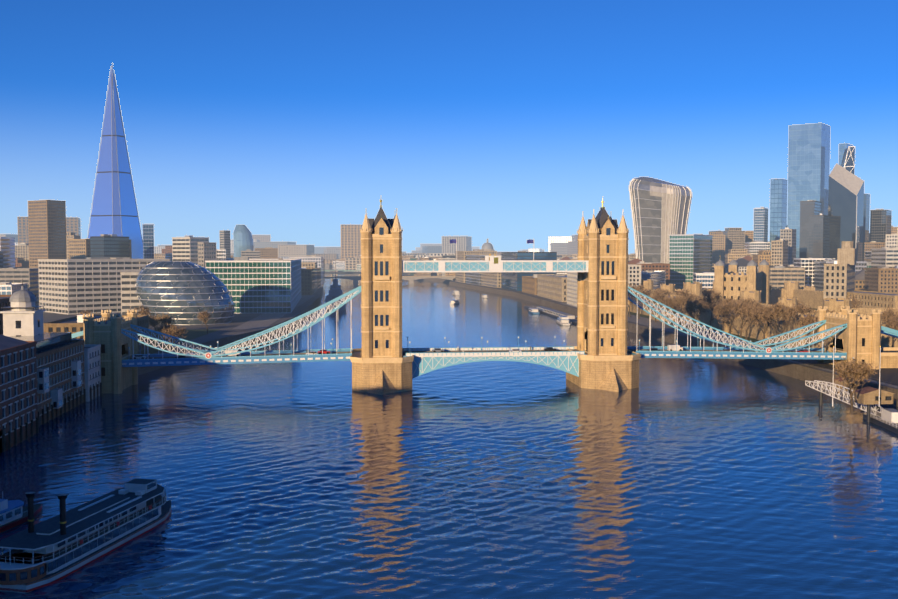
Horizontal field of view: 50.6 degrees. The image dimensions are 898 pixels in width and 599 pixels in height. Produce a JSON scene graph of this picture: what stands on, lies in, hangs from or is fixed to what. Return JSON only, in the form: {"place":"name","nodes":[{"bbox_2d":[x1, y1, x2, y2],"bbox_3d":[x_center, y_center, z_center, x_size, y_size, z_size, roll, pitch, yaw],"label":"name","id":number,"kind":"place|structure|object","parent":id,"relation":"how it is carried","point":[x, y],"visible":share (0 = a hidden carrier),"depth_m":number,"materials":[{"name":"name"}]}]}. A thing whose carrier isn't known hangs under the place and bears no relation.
{"place":"outdoors","nodes":[
{"label":"outdoors","id":0,"kind":"place"},
{"bbox_2d":[0,287,322,452],"bbox_3d":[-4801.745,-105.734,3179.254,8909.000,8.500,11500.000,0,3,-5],"label":"bank ground","id":1,"kind":"structure","parent":0,"point":[226,333],"depth_m":545.10,"materials":[{"name":"grey concrete"}]},
{"bbox_2d":[0,279,148,451],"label":"riverside buildings","id":2,"kind":"structure","parent":1,"relation":"on","point":[53,369],"depth_m":283.20,"materials":[{"name":"brick"}]},
{"bbox_2d":[87,63,142,258],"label":"shard","id":3,"kind":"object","parent":1,"relation":"on","point":[114,210],"visible":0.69,"depth_m":1082.85,"materials":[{"name":"blue glass"}]},
{"bbox_2d":[28,200,324,314],"bbox_3d":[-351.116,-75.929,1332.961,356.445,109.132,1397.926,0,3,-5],"label":"office buildings","id":4,"kind":"structure","parent":1,"relation":"on","point":[95,274],"depth_m":694.99,"materials":[{"name":"concrete"}]},
{"bbox_2d":[135,261,234,324],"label":"city hall","id":5,"kind":"structure","parent":1,"relation":"on","point":[185,292],"depth_m":571.14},
{"bbox_2d":[138,295,314,353],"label":"embankment","id":6,"kind":"structure","parent":1,"relation":"on","point":[264,321],"depth_m":551.33,"materials":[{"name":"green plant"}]},
{"bbox_2d":[76,305,212,349],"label":"trees","id":7,"kind":"object","parent":6,"relation":"on","point":[168,328],"visible":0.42,"depth_m":448.36,"materials":[{"name":"brown plant"}]},
{"bbox_2d":[0,274,897,598],"bbox_3d":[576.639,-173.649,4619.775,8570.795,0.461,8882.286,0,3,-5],"label":"river waves","id":8,"kind":"object","parent":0,"point":[690,478],"visible":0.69,"depth_m":205.84,"materials":[{"name":"blue liquid"}]},
{"bbox_2d":[524,306,576,324],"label":"pier","id":9,"kind":"structure","parent":8,"relation":"on","point":[552,312],"depth_m":732.50,"materials":[{"name":"grey metal"}]},
{"bbox_2d":[0,0,897,253],"label":"sky","id":10,"kind":"structure","parent":0,"point":[507,123],"materials":[{"name":"blue"}]},
{"bbox_2d":[325,269,897,406],"bbox_3d":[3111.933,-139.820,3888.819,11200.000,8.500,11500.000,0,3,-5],"label":"bank ground","id":11,"kind":"structure","parent":0,"point":[793,370],"depth_m":481.33,"materials":[{"name":"grey concrete"}]},
{"bbox_2d":[0,217,635,269],"bbox_3d":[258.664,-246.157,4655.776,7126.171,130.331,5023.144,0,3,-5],"label":"city blocks","id":12,"kind":"structure","parent":11,"relation":"on","point":[349,249],"depth_m":3205.65,"materials":[{"name":"concrete"}]},
{"bbox_2d":[325,270,360,275],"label":"bridge","id":13,"kind":"structure","parent":11,"relation":"on","point":[342,270],"depth_m":2105.48,"materials":[{"name":"beige metal"}]},
{"bbox_2d":[325,256,421,278],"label":"bridge","id":14,"kind":"structure","parent":11,"relation":"on","point":[418,273],"depth_m":1844.36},
{"bbox_2d":[325,276,455,283],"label":"bridge","id":15,"kind":"structure","parent":11,"relation":"on","point":[410,279],"depth_m":1522.89,"materials":[{"name":"concrete"}]},
{"bbox_2d":[0,226,897,304],"bbox_3d":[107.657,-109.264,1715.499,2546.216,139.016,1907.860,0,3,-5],"label":"city blocks","id":16,"kind":"structure","parent":11,"relation":"on","point":[876,268],"depth_m":948.37,"materials":[{"name":"concrete"}]},
{"bbox_2d":[72,198,897,394],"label":"bascule bridge","id":17,"kind":"structure","parent":11,"relation":"on","point":[601,355],"depth_m":343.29,"materials":[{"name":"stone"}]},
{"bbox_2d":[128,335,827,358],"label":"vehicles","id":18,"kind":"object","parent":17,"relation":"on","point":[669,348],"visible":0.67,"depth_m":351.53,"materials":[{"name":"red metal"}]},
{"bbox_2d":[629,177,691,263],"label":"walkie talkie","id":19,"kind":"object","parent":11,"relation":"on","point":[660,209],"visible":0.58,"depth_m":1123.91,"materials":[{"name":"grey glass"}]},
{"bbox_2d":[455,123,897,306],"bbox_3d":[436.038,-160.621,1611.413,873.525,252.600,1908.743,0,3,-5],"label":"city buildings","id":20,"kind":"structure","parent":11,"relation":"on","point":[825,215],"depth_m":1249.34,"materials":[{"name":"glass"}]},
{"bbox_2d":[560,259,897,347],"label":"tower of london","id":21,"kind":"structure","parent":11,"relation":"on","point":[733,282],"depth_m":619.67,"materials":[{"name":"beige stone"}]},
{"bbox_2d":[628,282,897,347],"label":"trees","id":22,"kind":"object","parent":21,"relation":"on","point":[747,308],"visible":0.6,"depth_m":478.88,"materials":[{"name":"brown plant"}]},
{"bbox_2d":[834,376,894,404],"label":"quay kiosks","id":23,"kind":"object","parent":11,"relation":"on","point":[867,395],"visible":0.73,"depth_m":270.05,"materials":[{"name":"beige"}]},
{"bbox_2d":[781,359,897,387],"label":"quay pavement","id":24,"kind":"structure","parent":0,"point":[888,376],"depth_m":345.19,"materials":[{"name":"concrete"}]},
{"bbox_2d":[832,357,878,412],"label":"quay trees","id":25,"kind":"object","parent":24,"relation":"on","point":[848,369],"visible":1,"depth_m":255.21,"materials":[{"name":"brown plant"}]},
{"bbox_2d":[831,346,880,408],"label":"quay flagpoles","id":26,"kind":"object","parent":24,"relation":"on","point":[853,358],"visible":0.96,"depth_m":262.52,"materials":[{"name":"white metal"}]},
{"label":"river water","id":27,"kind":"structure","parent":0,"visible":0},
{"bbox_2d":[0,491,41,533],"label":"river boat","id":28,"kind":"object","parent":27,"relation":"on","point":[13,514],"visible":0.85,"depth_m":167.47,"materials":[{"name":"white metal"}]},
{"bbox_2d":[0,478,170,592],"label":"paddle steamer","id":29,"kind":"object","parent":27,"relation":"on","point":[64,543],"visible":0.98,"depth_m":147.70,"materials":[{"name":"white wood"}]},
{"bbox_2d":[325,261,345,309],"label":"warship","id":30,"kind":"object","parent":27,"relation":"on","point":[335,290],"visible":0.75,"depth_m":868.69,"materials":[{"name":"grey metal"}]},
{"bbox_2d":[449,300,459,304],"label":"river boat","id":31,"kind":"object","parent":27,"relation":"on","point":[454,302],"visible":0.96,"depth_m":903.42,"materials":[{"name":"white plastic"}]},
{"bbox_2d":[452,291,460,295],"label":"river boat","id":32,"kind":"object","parent":27,"relation":"on","point":[456,293],"visible":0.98,"depth_m":1102.40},
{"bbox_2d":[528,308,540,313],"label":"boat","id":33,"kind":"object","parent":27,"relation":"on","point":[533,310],"visible":0.94,"depth_m":765.30,"materials":[{"name":"white plastic"}]},
{"bbox_2d":[556,316,571,325],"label":"boat","id":34,"kind":"object","parent":27,"relation":"on","point":[563,320],"visible":0.94,"depth_m":646.15,"materials":[{"name":"white plastic"}]},
{"bbox_2d":[805,380,882,415],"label":"gangway","id":35,"kind":"object","parent":27,"relation":"in","point":[822,390],"visible":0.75,"depth_m":294.02,"materials":[{"name":"white paint"}]},
{"bbox_2d":[863,405,897,433],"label":"floating pier","id":36,"kind":"structure","parent":27,"relation":"on","point":[887,419],"depth_m":265.58,"materials":[{"name":"white paint"}]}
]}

